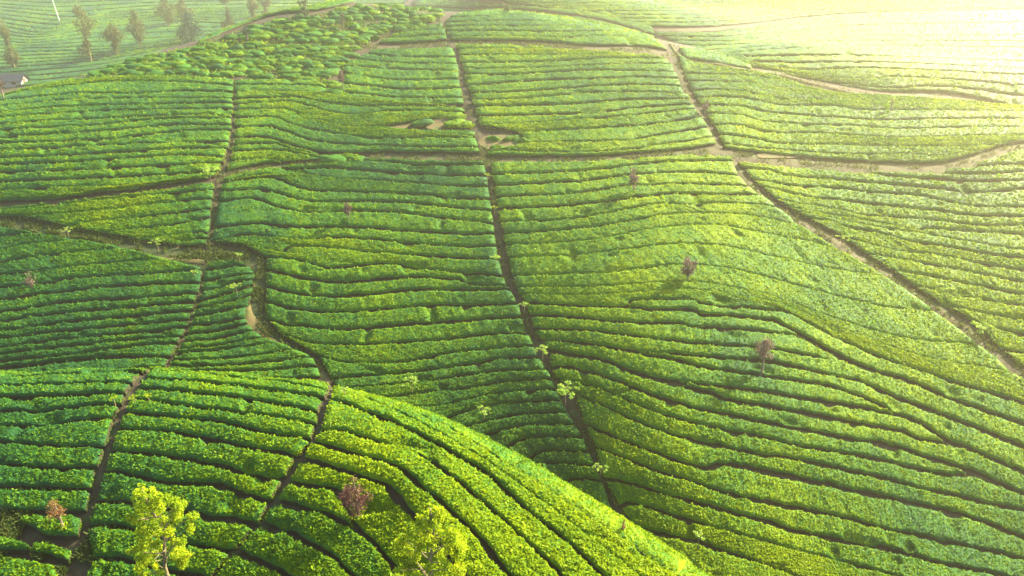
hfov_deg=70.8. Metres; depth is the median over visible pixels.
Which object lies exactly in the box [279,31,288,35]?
tea bush
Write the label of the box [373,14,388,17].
tea bush
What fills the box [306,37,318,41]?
tea bush
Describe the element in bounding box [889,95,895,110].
sapling
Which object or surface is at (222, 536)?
tea hedge
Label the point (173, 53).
tea bush
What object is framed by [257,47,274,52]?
tea bush
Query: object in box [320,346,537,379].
tea hedge
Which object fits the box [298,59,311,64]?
tea bush
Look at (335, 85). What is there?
tea bush
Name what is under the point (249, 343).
tea hedge
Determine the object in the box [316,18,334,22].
tea bush
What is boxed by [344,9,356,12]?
tea bush
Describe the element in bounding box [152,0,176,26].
tree
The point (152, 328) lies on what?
tea hedge
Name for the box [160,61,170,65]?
tea bush
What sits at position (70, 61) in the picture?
tea hedge
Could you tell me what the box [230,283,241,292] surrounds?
sapling
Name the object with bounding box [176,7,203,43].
tree
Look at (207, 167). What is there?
sapling
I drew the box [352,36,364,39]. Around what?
tea bush
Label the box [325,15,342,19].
tea bush
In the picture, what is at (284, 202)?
tea hedge
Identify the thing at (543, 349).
sapling
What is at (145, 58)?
tea bush
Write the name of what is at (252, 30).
tea bush
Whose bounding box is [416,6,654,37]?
tea hedge
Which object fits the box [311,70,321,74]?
tea bush
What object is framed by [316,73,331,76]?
tea bush
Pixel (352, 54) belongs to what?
tea bush
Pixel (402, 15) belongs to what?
tea bush
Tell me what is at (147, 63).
tea bush
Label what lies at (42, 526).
tea hedge
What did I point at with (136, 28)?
tree
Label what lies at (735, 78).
tea hedge
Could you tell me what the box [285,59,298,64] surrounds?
tea bush
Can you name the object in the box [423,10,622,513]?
path
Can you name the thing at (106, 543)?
tea hedge
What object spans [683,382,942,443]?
tea hedge
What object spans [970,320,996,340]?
sapling
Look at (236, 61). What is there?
tea bush
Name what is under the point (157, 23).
tea hedge
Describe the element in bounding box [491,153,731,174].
tea hedge
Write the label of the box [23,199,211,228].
tea hedge
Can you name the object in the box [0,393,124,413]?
tea hedge
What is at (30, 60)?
tea hedge
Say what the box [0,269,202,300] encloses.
tea hedge
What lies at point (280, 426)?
tea hedge
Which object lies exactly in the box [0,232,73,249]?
tea hedge
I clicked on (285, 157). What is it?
tea hedge
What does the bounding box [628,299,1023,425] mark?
tea hedge
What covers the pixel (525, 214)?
tea hedge
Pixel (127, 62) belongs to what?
tea bush
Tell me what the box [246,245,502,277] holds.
tea hedge
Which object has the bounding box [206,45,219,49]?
tea bush
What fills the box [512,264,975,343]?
tea hedge
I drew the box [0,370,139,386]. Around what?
tea hedge
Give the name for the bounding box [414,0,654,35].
tea hedge
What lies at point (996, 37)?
tea hedge
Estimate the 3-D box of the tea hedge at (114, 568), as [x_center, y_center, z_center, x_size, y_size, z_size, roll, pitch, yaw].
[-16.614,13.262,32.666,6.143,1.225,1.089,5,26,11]
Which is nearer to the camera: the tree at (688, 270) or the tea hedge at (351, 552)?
the tea hedge at (351, 552)
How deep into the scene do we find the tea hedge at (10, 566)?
33.16 m
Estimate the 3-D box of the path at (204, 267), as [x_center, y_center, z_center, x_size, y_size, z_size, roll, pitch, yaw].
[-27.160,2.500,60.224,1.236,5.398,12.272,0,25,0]
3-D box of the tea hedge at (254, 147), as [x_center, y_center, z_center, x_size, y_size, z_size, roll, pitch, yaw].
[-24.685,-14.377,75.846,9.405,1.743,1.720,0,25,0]
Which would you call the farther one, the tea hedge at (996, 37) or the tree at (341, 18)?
the tea hedge at (996, 37)
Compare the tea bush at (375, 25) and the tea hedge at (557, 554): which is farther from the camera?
the tea bush at (375, 25)
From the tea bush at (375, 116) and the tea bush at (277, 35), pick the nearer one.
the tea bush at (375, 116)
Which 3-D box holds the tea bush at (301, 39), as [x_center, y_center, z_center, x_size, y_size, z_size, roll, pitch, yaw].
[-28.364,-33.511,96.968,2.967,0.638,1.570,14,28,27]
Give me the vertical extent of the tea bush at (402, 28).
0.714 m
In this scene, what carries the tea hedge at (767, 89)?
on the ground
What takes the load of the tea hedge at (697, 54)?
on the ground
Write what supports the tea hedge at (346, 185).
on the ground
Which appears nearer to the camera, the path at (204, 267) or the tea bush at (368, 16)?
the path at (204, 267)
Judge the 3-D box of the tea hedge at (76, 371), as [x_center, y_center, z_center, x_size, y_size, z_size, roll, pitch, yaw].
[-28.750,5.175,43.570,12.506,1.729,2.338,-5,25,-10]
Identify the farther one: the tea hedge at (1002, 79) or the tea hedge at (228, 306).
the tea hedge at (1002, 79)
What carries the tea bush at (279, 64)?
on the ground
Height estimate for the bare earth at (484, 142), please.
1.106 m
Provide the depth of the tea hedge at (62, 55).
182.74 m
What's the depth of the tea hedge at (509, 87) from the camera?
86.84 m
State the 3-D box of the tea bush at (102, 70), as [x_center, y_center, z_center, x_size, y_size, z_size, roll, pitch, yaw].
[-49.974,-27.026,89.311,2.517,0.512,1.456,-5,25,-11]
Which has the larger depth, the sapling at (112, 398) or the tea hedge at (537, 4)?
the tea hedge at (537, 4)
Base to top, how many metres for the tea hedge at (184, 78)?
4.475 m
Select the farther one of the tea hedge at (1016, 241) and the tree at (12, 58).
the tree at (12, 58)
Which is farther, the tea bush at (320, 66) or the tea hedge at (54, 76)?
the tea hedge at (54, 76)
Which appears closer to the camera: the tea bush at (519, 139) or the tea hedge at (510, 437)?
the tea hedge at (510, 437)
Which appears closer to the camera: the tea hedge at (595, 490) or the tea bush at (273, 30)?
the tea hedge at (595, 490)
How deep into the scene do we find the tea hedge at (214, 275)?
63.60 m
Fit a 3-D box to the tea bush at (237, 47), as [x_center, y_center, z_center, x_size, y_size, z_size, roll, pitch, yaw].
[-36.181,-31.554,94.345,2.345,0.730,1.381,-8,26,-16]
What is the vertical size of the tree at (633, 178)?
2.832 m
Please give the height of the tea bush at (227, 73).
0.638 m
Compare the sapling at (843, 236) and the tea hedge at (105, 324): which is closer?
the tea hedge at (105, 324)
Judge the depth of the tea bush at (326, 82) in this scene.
87.57 m
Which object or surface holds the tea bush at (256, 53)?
on the ground
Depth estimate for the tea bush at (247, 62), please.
90.69 m
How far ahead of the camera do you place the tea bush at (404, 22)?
103.02 m
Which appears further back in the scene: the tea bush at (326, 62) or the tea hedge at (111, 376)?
the tea bush at (326, 62)
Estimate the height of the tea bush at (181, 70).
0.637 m
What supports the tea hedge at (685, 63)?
on the ground
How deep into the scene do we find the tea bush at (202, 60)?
90.05 m
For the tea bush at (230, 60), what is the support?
on the ground
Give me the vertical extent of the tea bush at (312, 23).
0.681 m
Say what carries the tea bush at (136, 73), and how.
on the ground
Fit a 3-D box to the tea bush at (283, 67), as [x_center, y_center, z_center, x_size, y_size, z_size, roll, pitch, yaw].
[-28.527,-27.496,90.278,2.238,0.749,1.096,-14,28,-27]
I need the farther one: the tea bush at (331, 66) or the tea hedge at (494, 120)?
the tea bush at (331, 66)
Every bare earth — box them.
[389,123,410,128]
[426,118,449,129]
[478,134,521,149]
[757,153,796,157]
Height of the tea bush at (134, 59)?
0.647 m
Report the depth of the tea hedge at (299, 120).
79.64 m
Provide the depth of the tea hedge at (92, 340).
57.43 m
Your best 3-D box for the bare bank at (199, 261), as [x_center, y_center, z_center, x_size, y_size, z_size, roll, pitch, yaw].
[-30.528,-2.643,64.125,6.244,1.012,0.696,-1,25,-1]
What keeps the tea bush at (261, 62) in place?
on the ground
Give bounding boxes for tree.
[0,18,21,66]
[0,78,3,97]
[71,2,96,61]
[98,22,126,54]
[123,10,147,47]
[124,482,199,575]
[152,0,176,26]
[174,0,195,21]
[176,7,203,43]
[218,0,234,27]
[241,25,250,40]
[246,0,258,19]
[257,0,271,13]
[297,0,309,16]
[337,70,343,88]
[338,11,344,27]
[343,202,351,218]
[392,502,468,575]
[628,167,639,189]
[678,256,698,278]
[754,337,775,376]
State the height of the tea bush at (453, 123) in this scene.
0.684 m
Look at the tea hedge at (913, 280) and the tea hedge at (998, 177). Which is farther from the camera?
the tea hedge at (998, 177)
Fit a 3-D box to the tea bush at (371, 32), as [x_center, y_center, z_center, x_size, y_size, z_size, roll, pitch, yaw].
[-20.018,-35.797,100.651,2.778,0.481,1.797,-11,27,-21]
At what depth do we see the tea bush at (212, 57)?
90.96 m
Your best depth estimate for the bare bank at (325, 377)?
57.03 m
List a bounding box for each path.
[62,376,145,562]
[166,260,207,367]
[204,80,237,255]
[217,389,332,574]
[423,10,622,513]
[666,41,1023,378]
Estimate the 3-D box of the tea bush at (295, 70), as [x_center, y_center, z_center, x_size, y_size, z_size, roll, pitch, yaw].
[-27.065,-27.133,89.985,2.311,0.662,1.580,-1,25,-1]
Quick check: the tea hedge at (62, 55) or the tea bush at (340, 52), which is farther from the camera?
the tea hedge at (62, 55)
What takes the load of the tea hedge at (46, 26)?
on the ground
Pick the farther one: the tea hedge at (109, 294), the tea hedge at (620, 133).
the tea hedge at (620, 133)
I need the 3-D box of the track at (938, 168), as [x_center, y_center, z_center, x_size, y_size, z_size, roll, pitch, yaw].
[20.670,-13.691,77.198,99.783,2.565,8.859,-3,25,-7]
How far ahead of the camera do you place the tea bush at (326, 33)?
98.21 m
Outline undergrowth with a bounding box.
[63,2,441,80]
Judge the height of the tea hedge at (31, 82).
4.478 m
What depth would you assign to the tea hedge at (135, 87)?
83.64 m
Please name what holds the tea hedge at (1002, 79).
on the ground
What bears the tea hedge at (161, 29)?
on the ground
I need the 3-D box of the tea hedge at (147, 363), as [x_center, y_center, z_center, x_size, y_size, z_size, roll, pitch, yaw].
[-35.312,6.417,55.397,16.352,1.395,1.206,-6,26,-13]
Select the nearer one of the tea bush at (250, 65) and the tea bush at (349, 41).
the tea bush at (250, 65)
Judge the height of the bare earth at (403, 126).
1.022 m
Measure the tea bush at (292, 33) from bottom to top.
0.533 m
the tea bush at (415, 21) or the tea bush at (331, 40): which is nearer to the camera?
the tea bush at (331, 40)
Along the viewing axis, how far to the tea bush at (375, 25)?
101.55 m
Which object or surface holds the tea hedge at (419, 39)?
on the ground
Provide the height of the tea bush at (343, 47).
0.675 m
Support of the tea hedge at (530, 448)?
on the ground
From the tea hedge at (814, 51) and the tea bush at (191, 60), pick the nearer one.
the tea bush at (191, 60)
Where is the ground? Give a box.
[0,0,1023,575]
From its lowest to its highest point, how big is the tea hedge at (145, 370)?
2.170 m
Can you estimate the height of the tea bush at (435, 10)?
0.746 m
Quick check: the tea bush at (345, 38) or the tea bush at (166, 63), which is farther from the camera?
the tea bush at (345, 38)
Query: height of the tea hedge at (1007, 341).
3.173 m
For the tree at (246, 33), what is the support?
on the ground
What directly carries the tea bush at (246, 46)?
on the ground
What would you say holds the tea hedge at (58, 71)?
on the ground
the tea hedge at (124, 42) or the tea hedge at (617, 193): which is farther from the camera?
the tea hedge at (124, 42)
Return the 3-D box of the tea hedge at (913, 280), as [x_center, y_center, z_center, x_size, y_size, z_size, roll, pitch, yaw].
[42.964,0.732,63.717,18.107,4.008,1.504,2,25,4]
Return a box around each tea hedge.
[0,0,285,6]
[0,0,406,11]
[0,3,402,16]
[0,6,299,20]
[0,8,288,24]
[0,10,270,28]
[0,13,260,32]
[0,20,235,40]
[0,26,223,42]
[0,31,215,45]
[0,34,208,48]
[0,37,205,52]
[0,39,199,56]
[0,42,188,59]
[0,44,179,63]
[0,47,168,67]
[0,50,161,72]
[0,60,124,75]
[0,73,233,94]
[0,80,234,99]
[0,90,233,105]
[0,96,232,112]
[0,102,233,117]
[0,107,233,123]
[0,113,231,131]
[0,117,231,137]
[0,124,231,144]
[0,130,231,150]
[0,141,229,157]
[0,148,226,165]
[0,155,225,173]
[0,163,221,182]
[0,172,219,190]
[0,176,209,203]
[0,182,214,208]
[0,189,213,219]
[0,227,30,236]
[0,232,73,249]
[0,239,120,263]
[0,248,162,275]
[0,258,201,287]
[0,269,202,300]
[0,283,200,313]
[0,294,196,322]
[0,304,194,331]
[0,312,190,338]
[0,321,189,348]
[0,328,185,355]
[0,337,180,362]
[0,344,177,369]
[0,367,143,378]
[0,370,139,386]
[0,381,130,400]
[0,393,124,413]
[0,404,119,428]
[0,418,113,449]
[0,442,104,471]
[0,465,95,491]
[0,488,91,514]
[0,536,30,554]
[0,555,57,575]
[1,16,252,34]
[1,367,149,373]
[2,0,128,2]
[2,17,244,37]
[2,76,73,87]
[4,357,167,372]
[20,514,82,540]
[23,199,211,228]
[27,69,99,80]
[32,541,72,565]
[70,209,210,235]
[87,559,175,575]
[89,503,252,552]
[89,526,229,575]
[98,473,268,526]
[105,451,281,503]
[106,218,210,241]
[112,430,294,480]
[119,413,309,457]
[126,399,314,440]
[131,389,317,426]
[140,378,321,414]
[142,232,208,246]
[146,369,327,400]
[150,366,328,391]
[169,357,315,371]
[170,349,308,367]
[173,341,290,361]
[177,337,276,354]
[179,239,206,247]
[180,331,261,348]
[181,370,332,389]
[185,325,252,341]
[188,319,247,335]
[191,308,246,326]
[194,296,250,316]
[196,287,253,308]
[198,0,354,42]
[199,280,252,302]
[202,273,254,291]
[203,266,252,281]
[206,259,245,270]
[211,224,495,247]
[214,198,493,235]
[214,235,497,260]
[215,553,280,575]
[219,189,493,224]
[221,178,491,211]
[223,167,321,184]
[224,367,320,379]
[226,171,489,199]
[227,158,281,172]
[231,143,319,156]
[231,149,319,163]
[233,137,317,154]
[234,83,326,92]
[234,97,464,114]
[234,108,473,139]
[234,116,478,148]
[234,125,479,154]
[235,78,326,88]
[235,100,454,126]
[236,89,455,106]
[240,527,348,575]
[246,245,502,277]
[265,303,521,330]
[265,504,393,575]
[266,258,505,286]
[266,273,509,297]
[266,288,515,313]
[270,318,525,345]
[278,483,353,529]
[281,160,485,176]
[283,333,532,363]
[291,462,455,575]
[292,168,487,187]
[305,442,506,575]
[315,430,557,575]
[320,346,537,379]
[321,399,600,575]
[331,391,638,575]
[332,91,463,105]
[332,358,544,387]
[332,384,712,575]
[333,387,675,575]
[336,84,462,98]
[342,65,459,80]
[343,74,459,89]
[344,59,459,72]
[346,388,541,466]
[347,370,550,397]
[356,53,456,63]
[362,128,474,137]
[364,157,483,165]
[368,46,455,57]
[379,33,447,44]
[388,29,445,37]
[389,379,555,406]
[403,23,442,31]
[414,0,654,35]
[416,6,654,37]
[420,389,559,418]
[445,19,619,27]
[446,24,638,32]
[446,29,652,38]
[447,13,611,26]
[450,8,586,21]
[450,34,666,50]
[450,400,565,426]
[455,43,553,50]
[459,47,633,56]
[459,53,663,63]
[462,57,669,70]
[464,62,673,75]
[464,69,678,86]
[466,412,573,435]
[467,76,680,93]
[471,84,683,100]
[471,91,689,107]
[475,98,690,116]
[478,104,694,126]
[481,109,698,133]
[487,136,714,157]
[487,424,580,447]
[488,127,712,152]
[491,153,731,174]
[492,160,736,186]
[493,0,697,3]
[494,171,746,197]
[495,183,757,209]
[498,193,773,223]
[500,202,797,234]
[503,212,837,249]
[505,223,882,275]
[508,437,586,458]
[509,243,931,311]
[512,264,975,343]
[513,0,933,6]
[517,280,1008,372]
[519,117,706,142]
[521,288,1023,404]
[526,304,796,336]
[530,316,836,358]
[532,450,593,466]
[534,329,1023,448]
[541,0,1023,8]
[542,340,892,415]
[542,463,599,481]
[549,354,1023,494]
[552,368,965,476]
[559,379,1023,511]
[568,479,611,508]
[571,0,1023,12]
[575,395,1023,539]
[585,427,1023,559]
[594,1,1023,14]
[596,448,1023,575]
[606,2,1023,18]
[606,482,992,575]
[620,4,1023,22]
[621,505,894,575]
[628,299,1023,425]
[631,6,1023,27]
[640,351,1023,473]
[645,530,792,575]
[652,8,1023,37]
[662,21,1023,41]
[672,33,1023,45]
[678,47,751,68]
[678,54,760,72]
[682,68,801,83]
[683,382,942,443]
[684,73,843,94]
[687,38,1023,49]
[688,80,966,104]
[692,89,1023,111]
[696,96,1023,120]
[702,105,1023,128]
[706,113,1023,137]
[711,43,1023,53]
[713,124,1023,146]
[719,135,1005,156]
[720,46,1023,60]
[723,144,982,163]
[724,52,1023,85]
[733,54,1023,67]
[737,161,1023,193]
[744,61,1023,74]
[744,168,1023,207]
[754,180,1023,217]
[762,187,1023,226]
[771,70,1023,96]
[777,199,1023,235]
[790,207,1023,249]
[799,211,1023,259]
[810,218,1023,271]
[839,84,1023,104]
[847,239,1023,283]
[867,254,1023,294]
[869,170,1023,182]
[893,270,1023,306]
[915,286,1023,320]
[944,164,1023,174]
[948,308,1023,335]
[972,322,1023,353]
[976,149,1023,167]
[1003,351,1023,368]
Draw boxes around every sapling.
[60,226,72,236]
[109,396,116,406]
[128,395,137,402]
[147,238,163,251]
[202,164,218,180]
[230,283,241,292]
[339,386,347,394]
[402,376,417,394]
[477,405,491,419]
[533,344,547,361]
[556,381,579,406]
[592,463,608,476]
[693,530,704,548]
[701,100,709,114]
[835,235,849,246]
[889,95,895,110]
[939,287,954,296]
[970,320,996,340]
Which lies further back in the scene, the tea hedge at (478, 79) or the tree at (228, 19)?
the tree at (228, 19)
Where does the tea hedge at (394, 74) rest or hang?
on the ground
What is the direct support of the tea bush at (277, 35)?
on the ground
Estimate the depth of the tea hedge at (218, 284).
63.08 m
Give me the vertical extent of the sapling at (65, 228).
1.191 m
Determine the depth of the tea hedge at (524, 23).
102.03 m
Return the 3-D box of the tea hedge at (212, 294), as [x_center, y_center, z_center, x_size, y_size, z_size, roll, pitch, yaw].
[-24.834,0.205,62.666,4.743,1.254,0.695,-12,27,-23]
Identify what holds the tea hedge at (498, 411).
on the ground
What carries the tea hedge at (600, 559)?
on the ground
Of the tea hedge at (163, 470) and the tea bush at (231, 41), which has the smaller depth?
the tea hedge at (163, 470)
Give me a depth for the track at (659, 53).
96.47 m
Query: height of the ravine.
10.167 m
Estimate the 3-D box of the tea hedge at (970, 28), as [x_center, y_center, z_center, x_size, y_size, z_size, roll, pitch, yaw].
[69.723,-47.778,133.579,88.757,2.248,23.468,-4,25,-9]
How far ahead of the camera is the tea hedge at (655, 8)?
166.89 m
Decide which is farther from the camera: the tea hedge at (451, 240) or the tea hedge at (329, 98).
the tea hedge at (329, 98)
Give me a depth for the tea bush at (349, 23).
101.32 m
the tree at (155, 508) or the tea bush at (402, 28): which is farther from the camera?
the tea bush at (402, 28)
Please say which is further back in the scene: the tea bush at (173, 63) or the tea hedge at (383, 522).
the tea bush at (173, 63)
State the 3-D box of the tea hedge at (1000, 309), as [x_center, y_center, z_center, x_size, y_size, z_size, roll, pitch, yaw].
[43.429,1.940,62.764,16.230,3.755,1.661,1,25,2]
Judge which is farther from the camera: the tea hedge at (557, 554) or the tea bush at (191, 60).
the tea bush at (191, 60)
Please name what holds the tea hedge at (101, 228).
on the ground
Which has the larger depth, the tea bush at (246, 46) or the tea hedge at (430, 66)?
the tea bush at (246, 46)
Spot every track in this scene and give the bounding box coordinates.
[190,3,366,47]
[225,143,1023,176]
[264,41,670,58]
[653,17,799,32]
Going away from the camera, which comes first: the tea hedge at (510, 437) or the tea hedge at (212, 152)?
the tea hedge at (510, 437)
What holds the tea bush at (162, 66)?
on the ground
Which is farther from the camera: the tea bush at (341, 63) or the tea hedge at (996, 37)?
the tea hedge at (996, 37)
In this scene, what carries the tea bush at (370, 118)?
on the ground
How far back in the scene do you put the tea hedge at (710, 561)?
42.44 m
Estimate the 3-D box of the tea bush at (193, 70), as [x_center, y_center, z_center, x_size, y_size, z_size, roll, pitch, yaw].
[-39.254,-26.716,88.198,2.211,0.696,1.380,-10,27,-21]
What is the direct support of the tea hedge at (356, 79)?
on the ground
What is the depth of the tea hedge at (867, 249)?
65.87 m
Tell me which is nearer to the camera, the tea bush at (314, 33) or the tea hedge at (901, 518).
the tea hedge at (901, 518)
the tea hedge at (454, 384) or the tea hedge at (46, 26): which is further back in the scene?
the tea hedge at (46, 26)
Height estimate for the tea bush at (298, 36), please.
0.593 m
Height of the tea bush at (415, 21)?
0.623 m
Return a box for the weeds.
[0,8,1023,575]
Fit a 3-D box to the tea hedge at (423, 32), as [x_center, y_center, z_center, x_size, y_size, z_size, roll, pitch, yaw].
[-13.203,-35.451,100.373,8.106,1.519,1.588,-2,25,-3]
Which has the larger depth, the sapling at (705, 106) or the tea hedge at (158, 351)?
the sapling at (705, 106)
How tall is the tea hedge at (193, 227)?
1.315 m
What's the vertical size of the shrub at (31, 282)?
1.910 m
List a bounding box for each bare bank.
[157,256,204,263]
[244,303,279,342]
[318,368,332,384]
[670,43,1018,118]
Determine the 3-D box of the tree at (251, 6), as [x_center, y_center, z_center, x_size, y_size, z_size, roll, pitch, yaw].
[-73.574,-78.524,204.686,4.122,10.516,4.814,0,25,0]
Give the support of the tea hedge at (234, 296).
on the ground
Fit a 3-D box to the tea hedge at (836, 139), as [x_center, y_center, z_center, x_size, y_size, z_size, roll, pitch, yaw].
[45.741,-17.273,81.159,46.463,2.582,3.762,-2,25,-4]
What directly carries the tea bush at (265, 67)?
on the ground
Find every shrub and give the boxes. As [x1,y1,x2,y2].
[23,271,37,286]
[45,500,68,529]
[338,474,373,519]
[504,4,512,11]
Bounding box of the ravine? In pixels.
[0,219,333,385]
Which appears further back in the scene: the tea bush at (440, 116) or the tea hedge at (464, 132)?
the tea bush at (440, 116)
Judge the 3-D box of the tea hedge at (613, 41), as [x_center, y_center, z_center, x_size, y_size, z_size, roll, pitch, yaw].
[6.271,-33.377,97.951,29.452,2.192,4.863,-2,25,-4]
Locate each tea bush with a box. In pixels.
[87,70,101,75]
[99,68,114,72]
[105,69,117,73]
[106,64,119,67]
[114,67,127,71]
[117,69,135,75]
[123,60,136,63]
[124,63,143,68]
[125,57,139,61]
[129,71,142,74]
[136,56,153,61]
[136,65,156,70]
[143,61,159,64]
[146,66,162,71]
[146,71,165,74]
[149,63,167,68]
[150,57,165,61]
[157,52,164,57]
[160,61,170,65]
[162,70,175,74]
[166,52,182,55]
[168,60,185,66]
[173,57,186,61]
[173,68,189,73]
[175,64,190,68]
[177,48,189,52]
[179,55,189,59]
[187,58,199,62]
[187,67,199,72]
[190,51,208,56]
[191,45,205,50]
[194,62,204,66]
[195,71,209,76]
[199,58,210,63]
[202,50,215,53]
[203,55,219,58]
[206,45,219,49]
[206,63,224,69]
[208,73,226,77]
[210,42,226,45]
[210,58,227,63]
[216,49,232,53]
[216,52,227,56]
[218,45,228,49]
[219,70,237,75]
[221,35,236,39]
[223,65,232,69]
[224,58,239,62]
[225,40,236,43]
[228,44,244,49]
[228,51,244,56]
[231,72,244,75]
[232,64,246,67]
[232,67,247,72]
[234,59,245,63]
[238,35,254,39]
[241,61,253,63]
[242,53,252,56]
[243,44,254,48]
[244,58,260,61]
[244,64,257,68]
[246,24,263,28]
[246,68,262,73]
[248,28,260,32]
[248,41,258,45]
[248,72,259,77]
[250,50,264,55]
[253,33,270,38]
[254,59,268,64]
[255,44,267,47]
[256,65,273,68]
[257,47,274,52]
[257,73,273,78]
[258,26,270,30]
[259,56,268,59]
[260,31,273,34]
[265,59,276,64]
[266,43,280,47]
[268,23,283,28]
[270,28,281,32]
[270,34,286,37]
[271,18,285,22]
[272,48,284,53]
[273,62,286,66]
[275,58,289,62]
[276,66,292,71]
[277,69,290,73]
[278,73,294,77]
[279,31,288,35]
[281,38,294,41]
[282,23,295,28]
[283,44,298,47]
[283,48,297,52]
[283,53,292,56]
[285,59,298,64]
[288,32,299,35]
[288,56,306,59]
[288,68,301,73]
[289,75,303,80]
[290,64,302,67]
[291,28,305,31]
[292,34,303,37]
[292,49,311,54]
[293,22,307,24]
[294,14,303,18]
[294,45,308,49]
[295,24,308,27]
[295,37,309,41]
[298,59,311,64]
[299,70,308,74]
[301,76,315,80]
[302,27,318,31]
[304,62,314,67]
[304,72,316,77]
[305,31,322,35]
[306,18,316,22]
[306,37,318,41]
[308,21,320,25]
[308,46,320,51]
[311,60,320,64]
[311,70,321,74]
[314,53,331,59]
[315,64,324,67]
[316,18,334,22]
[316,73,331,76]
[317,154,345,162]
[318,28,328,32]
[320,68,338,75]
[321,50,334,54]
[321,60,334,65]
[321,80,337,84]
[322,45,337,49]
[323,32,332,35]
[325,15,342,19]
[325,38,340,43]
[325,57,339,61]
[326,64,340,67]
[327,88,342,93]
[328,10,337,15]
[328,82,341,88]
[329,33,339,37]
[332,54,344,58]
[333,10,348,13]
[333,50,349,55]
[334,61,345,66]
[335,6,347,10]
[337,58,350,62]
[338,31,350,34]
[338,44,348,49]
[340,37,350,40]
[340,153,364,161]
[341,40,355,43]
[342,15,352,20]
[343,52,359,56]
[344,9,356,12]
[344,21,357,24]
[346,34,358,37]
[346,45,362,50]
[349,14,363,17]
[349,23,358,27]
[352,26,368,31]
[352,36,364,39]
[353,3,364,7]
[355,39,368,42]
[358,32,372,36]
[359,6,373,10]
[359,35,370,40]
[362,14,373,19]
[363,30,376,33]
[364,116,376,121]
[367,10,379,14]
[368,24,380,27]
[370,34,379,38]
[371,112,384,117]
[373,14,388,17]
[375,5,389,9]
[376,26,389,30]
[377,24,392,27]
[382,11,391,15]
[387,18,396,21]
[391,12,399,16]
[395,6,404,10]
[395,26,409,30]
[396,17,408,20]
[397,20,412,23]
[398,13,408,17]
[398,112,415,115]
[403,8,415,12]
[403,24,417,27]
[410,16,419,19]
[410,19,421,23]
[410,119,433,126]
[412,110,425,113]
[420,16,434,21]
[428,7,442,11]
[436,112,446,118]
[443,119,464,127]
[445,112,467,119]
[457,121,474,128]
[486,135,500,141]
[489,145,504,149]
[502,135,519,141]
[513,137,526,142]
[523,139,534,142]
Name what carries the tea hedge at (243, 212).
on the ground
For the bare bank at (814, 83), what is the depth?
92.60 m
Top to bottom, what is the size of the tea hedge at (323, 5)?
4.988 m
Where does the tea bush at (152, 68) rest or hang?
on the ground
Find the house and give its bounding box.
[0,73,29,87]
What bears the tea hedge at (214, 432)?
on the ground
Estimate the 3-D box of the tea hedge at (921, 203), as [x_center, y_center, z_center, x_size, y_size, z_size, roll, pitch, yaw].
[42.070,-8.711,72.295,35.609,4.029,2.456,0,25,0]
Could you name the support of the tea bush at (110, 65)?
on the ground
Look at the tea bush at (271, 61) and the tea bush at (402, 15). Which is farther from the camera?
the tea bush at (402, 15)
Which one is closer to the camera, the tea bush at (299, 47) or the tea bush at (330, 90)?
the tea bush at (330, 90)
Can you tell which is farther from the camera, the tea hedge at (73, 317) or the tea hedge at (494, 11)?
the tea hedge at (494, 11)
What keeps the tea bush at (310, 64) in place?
on the ground
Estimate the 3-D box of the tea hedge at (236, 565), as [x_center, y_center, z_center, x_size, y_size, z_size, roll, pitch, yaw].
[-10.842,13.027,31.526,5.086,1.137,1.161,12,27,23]
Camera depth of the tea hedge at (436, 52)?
94.99 m
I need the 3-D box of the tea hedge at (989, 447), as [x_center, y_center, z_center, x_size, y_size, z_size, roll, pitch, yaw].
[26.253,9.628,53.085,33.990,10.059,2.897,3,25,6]
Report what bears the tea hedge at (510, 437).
on the ground
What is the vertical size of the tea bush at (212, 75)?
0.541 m
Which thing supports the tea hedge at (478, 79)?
on the ground
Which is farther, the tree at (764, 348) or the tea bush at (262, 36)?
the tea bush at (262, 36)
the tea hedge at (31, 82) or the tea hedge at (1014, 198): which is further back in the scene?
the tea hedge at (31, 82)
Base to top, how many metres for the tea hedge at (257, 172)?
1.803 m
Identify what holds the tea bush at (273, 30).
on the ground
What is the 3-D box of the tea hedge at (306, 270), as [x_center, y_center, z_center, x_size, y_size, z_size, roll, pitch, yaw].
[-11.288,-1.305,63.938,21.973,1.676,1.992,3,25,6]
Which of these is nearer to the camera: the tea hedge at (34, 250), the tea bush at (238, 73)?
the tea hedge at (34, 250)
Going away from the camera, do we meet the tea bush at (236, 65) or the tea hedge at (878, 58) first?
the tea bush at (236, 65)
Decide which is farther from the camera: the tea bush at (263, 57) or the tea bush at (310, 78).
the tea bush at (263, 57)
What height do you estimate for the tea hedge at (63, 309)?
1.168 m
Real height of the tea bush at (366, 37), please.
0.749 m
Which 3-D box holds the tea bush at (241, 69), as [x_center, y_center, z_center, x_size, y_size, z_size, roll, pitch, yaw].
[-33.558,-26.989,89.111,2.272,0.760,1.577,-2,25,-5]
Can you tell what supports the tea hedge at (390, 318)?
on the ground
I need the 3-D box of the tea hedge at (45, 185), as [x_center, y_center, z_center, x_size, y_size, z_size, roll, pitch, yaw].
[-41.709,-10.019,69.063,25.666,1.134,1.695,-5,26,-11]
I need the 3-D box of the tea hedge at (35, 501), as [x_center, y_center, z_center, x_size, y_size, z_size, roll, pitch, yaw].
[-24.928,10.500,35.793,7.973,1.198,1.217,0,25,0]
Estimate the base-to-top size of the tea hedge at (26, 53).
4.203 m
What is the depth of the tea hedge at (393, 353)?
58.21 m
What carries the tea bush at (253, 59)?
on the ground
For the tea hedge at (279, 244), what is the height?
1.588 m
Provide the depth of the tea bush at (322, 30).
98.60 m
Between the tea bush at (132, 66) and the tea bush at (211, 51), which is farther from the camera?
the tea bush at (211, 51)
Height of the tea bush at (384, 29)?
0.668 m
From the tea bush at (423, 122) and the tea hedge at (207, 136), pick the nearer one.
the tea hedge at (207, 136)
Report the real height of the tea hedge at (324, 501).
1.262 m

